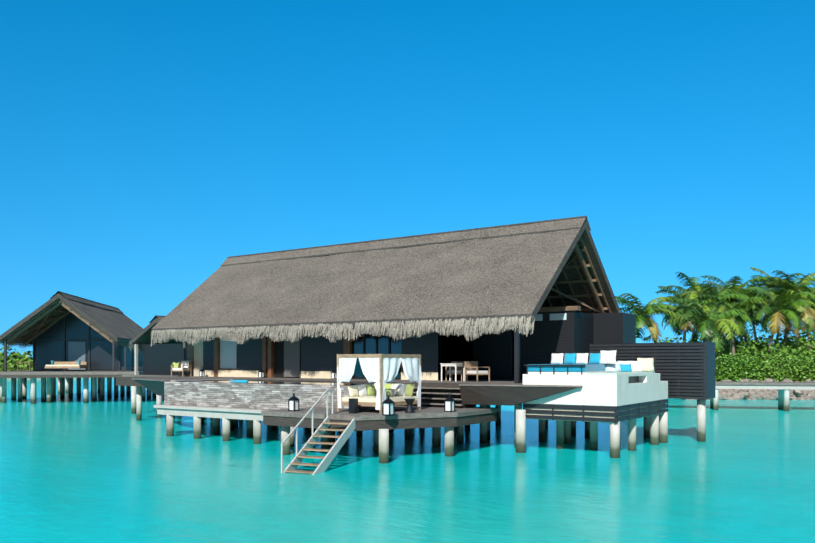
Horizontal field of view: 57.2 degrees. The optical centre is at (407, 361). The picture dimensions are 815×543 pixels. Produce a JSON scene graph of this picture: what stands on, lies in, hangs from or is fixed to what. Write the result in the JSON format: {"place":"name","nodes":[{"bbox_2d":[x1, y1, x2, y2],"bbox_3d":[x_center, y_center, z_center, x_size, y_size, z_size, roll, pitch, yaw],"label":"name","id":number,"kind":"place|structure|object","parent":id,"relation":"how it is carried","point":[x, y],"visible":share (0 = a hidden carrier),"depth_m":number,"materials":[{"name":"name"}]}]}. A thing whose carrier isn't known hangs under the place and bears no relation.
{"place":"outdoors","nodes":[
{"label":"outdoors","id":0,"kind":"place"},
{"bbox_2d":[0,378,814,542],"bbox_3d":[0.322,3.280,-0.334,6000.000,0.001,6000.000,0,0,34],"label":"water","id":1,"kind":"structure","parent":0,"point":[74,469],"depth_m":20.30,"materials":[{"name":"teal liquid"}]},
{"bbox_2d":[7,377,113,379],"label":"sand","id":2,"kind":"structure","parent":1,"relation":"in","point":[38,378],"depth_m":138.30,"materials":[{"name":"beige sand"}]},
{"bbox_2d":[0,347,32,370],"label":"vegetation","id":3,"kind":"object","parent":2,"relation":"on","point":[13,358],"visible":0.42,"depth_m":147.83,"materials":[{"name":"green plant"}]},
{"bbox_2d":[0,377,155,402],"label":"pillars","id":4,"kind":"structure","parent":1,"relation":"in","point":[65,385],"depth_m":64.57,"materials":[{"name":"white concrete"}]},
{"bbox_2d":[281,389,354,474],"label":"water stairs","id":5,"kind":"structure","parent":1,"relation":"in","point":[306,449],"depth_m":23.03,"materials":[{"name":"silver metal"}]},
{"bbox_2d":[131,386,705,463],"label":"pillars","id":6,"kind":"structure","parent":1,"relation":"in","point":[655,429],"depth_m":29.79,"materials":[{"name":"white concrete"}]},
{"bbox_2d":[122,343,185,376],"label":"side pavilion","id":7,"kind":"structure","parent":6,"relation":"on","point":[159,359],"depth_m":46.72,"materials":[{"name":"black wood"}]},
{"bbox_2d":[129,315,185,345],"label":"side roof","id":8,"kind":"structure","parent":7,"relation":"on","point":[143,336],"depth_m":47.29,"materials":[{"name":"grey wicker"}]},
{"bbox_2d":[129,341,185,354],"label":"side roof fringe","id":9,"kind":"object","parent":8,"relation":"attached to","point":[140,346],"visible":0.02,"depth_m":48.02,"materials":[{"name":"grey fabric"}]},
{"bbox_2d":[154,387,498,430],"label":"deck","id":10,"kind":"structure","parent":6,"relation":"on","point":[431,413],"depth_m":26.18,"materials":[{"name":"wood"}]},
{"bbox_2d":[164,379,414,409],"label":"stone wall","id":11,"kind":"structure","parent":10,"relation":"on","point":[256,394],"depth_m":30.51,"materials":[{"name":"stone"}]},
{"bbox_2d":[229,380,248,382],"bbox_3d":[-6.999,0.820,31.004,1.000,0.140,0.140,0,0,34],"label":"towel","id":12,"kind":"object","parent":11,"relation":"on","point":[238,381],"visible":1,"depth_m":30.92,"materials":[{"name":"blue fabric"}]},
{"bbox_2d":[199,366,454,415],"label":"lanterns","id":13,"kind":"object","parent":10,"relation":"on","point":[388,406],"visible":0.98,"depth_m":25.91,"materials":[{"name":"black metal"}]},
{"bbox_2d":[131,378,582,405],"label":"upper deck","id":14,"kind":"structure","parent":10,"relation":"on","point":[493,394],"depth_m":27.17,"materials":[{"name":"wood"}]},
{"bbox_2d":[337,354,420,413],"bbox_3d":[-0.988,0.735,26.550,1.935,2.000,2.435,0,0,34],"label":"canopy bed","id":15,"kind":"object","parent":10,"relation":"on","point":[369,401],"visible":0.71,"depth_m":25.72,"materials":[{"name":"brown wood"}]},
{"bbox_2d":[337,358,421,409],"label":"curtains","id":16,"kind":"object","parent":15,"relation":"attached to","point":[391,366],"visible":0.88,"depth_m":25.72,"materials":[{"name":"white fabric"}]},
{"bbox_2d":[348,383,414,396],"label":"pillows","id":17,"kind":"object","parent":15,"relation":"on","point":[392,389],"visible":0.79,"depth_m":26.79,"materials":[{"name":"fabric"}]},
{"bbox_2d":[349,398,414,413],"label":"side tables","id":18,"kind":"object","parent":10,"relation":"on","point":[353,405],"visible":1,"depth_m":25.13,"materials":[{"name":"black"}]},
{"bbox_2d":[116,306,635,391],"bbox_3d":[-2.354,-2.094,39.238,25.800,7.047,11.620,0,0,34],"label":"villa","id":19,"kind":"object","parent":6,"relation":"on","point":[506,356],"visible":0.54,"depth_m":35.15,"materials":[{"name":"black wood"}]},
{"bbox_2d":[171,361,489,381],"bbox_3d":[-4.766,0.380,37.013,19.901,0.899,1.586,0,0,34],"label":"furniture","id":20,"kind":"object","parent":19,"relation":"on","point":[463,369],"visible":0.73,"depth_m":32.05,"materials":[{"name":"brown wood"}]},
{"bbox_2d":[152,216,619,334],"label":"roof","id":21,"kind":"structure","parent":19,"relation":"on","point":[527,269],"depth_m":35.31,"materials":[{"name":"grey wicker"}]},
{"bbox_2d":[151,312,619,346],"bbox_3d":[-1.805,-1.670,38.876,22.782,1.730,10.480,0,0,34],"label":"thatch fringe","id":22,"kind":"object","parent":21,"relation":"attached to","point":[411,328],"visible":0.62,"depth_m":33.04,"materials":[{"name":"grey fabric"}]},
{"bbox_2d":[523,364,667,422],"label":"platform","id":23,"kind":"structure","parent":6,"relation":"on","point":[601,395],"depth_m":26.45,"materials":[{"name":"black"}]},
{"bbox_2d":[551,350,653,371],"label":"cushions","id":24,"kind":"object","parent":23,"relation":"on","point":[608,358],"visible":0.98,"depth_m":28.16,"materials":[{"name":"white fabric"}]},
{"bbox_2d":[590,342,714,398],"bbox_3d":[10.522,0.350,32.276,4.920,2.340,1.620,0,0,34],"label":"fence","id":25,"kind":"object","parent":6,"relation":"on","point":[685,370],"visible":0.54,"depth_m":30.93,"materials":[{"name":"black wood"}]},
{"bbox_2d":[685,378,814,399],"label":"rocks","id":26,"kind":"object","parent":1,"relation":"in","point":[749,394],"visible":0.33,"depth_m":64.98,"materials":[{"name":"grey stone"}]},
{"bbox_2d":[0,0,814,356],"label":"sky","id":27,"kind":"structure","parent":0,"point":[146,146],"materials":[{"name":"blue"}]},
{"bbox_2d":[2,378,814,410],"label":"walkways","id":28,"kind":"structure","parent":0,"point":[783,388],"depth_m":50.55,"materials":[{"name":"grey wood"}]},
{"bbox_2d":[0,313,142,377],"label":"villa","id":29,"kind":"object","parent":28,"relation":"on","point":[70,345],"visible":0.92,"depth_m":63.90,"materials":[{"name":"black wood"}]},
{"bbox_2d":[0,291,142,344],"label":"roof","id":30,"kind":"structure","parent":29,"relation":"on","point":[109,323],"depth_m":61.46,"materials":[{"name":"grey wicker"}]},
{"bbox_2d":[0,339,133,349],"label":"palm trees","id":31,"kind":"object","parent":30,"relation":"attached to","point":[11,344],"visible":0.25,"depth_m":61.84,"materials":[{"name":"green plant"}]},
{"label":"island","id":32,"kind":"structure","parent":0,"visible":0},
{"bbox_2d":[615,267,814,356],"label":"palms","id":33,"kind":"object","parent":32,"relation":"on","point":[730,310],"visible":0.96,"depth_m":86.62,"materials":[{"name":"green plant"}]},
{"bbox_2d":[657,325,814,381],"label":"hedge","id":34,"kind":"object","parent":32,"relation":"on","point":[778,362],"visible":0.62,"depth_m":70.95,"materials":[{"name":"green plant"}]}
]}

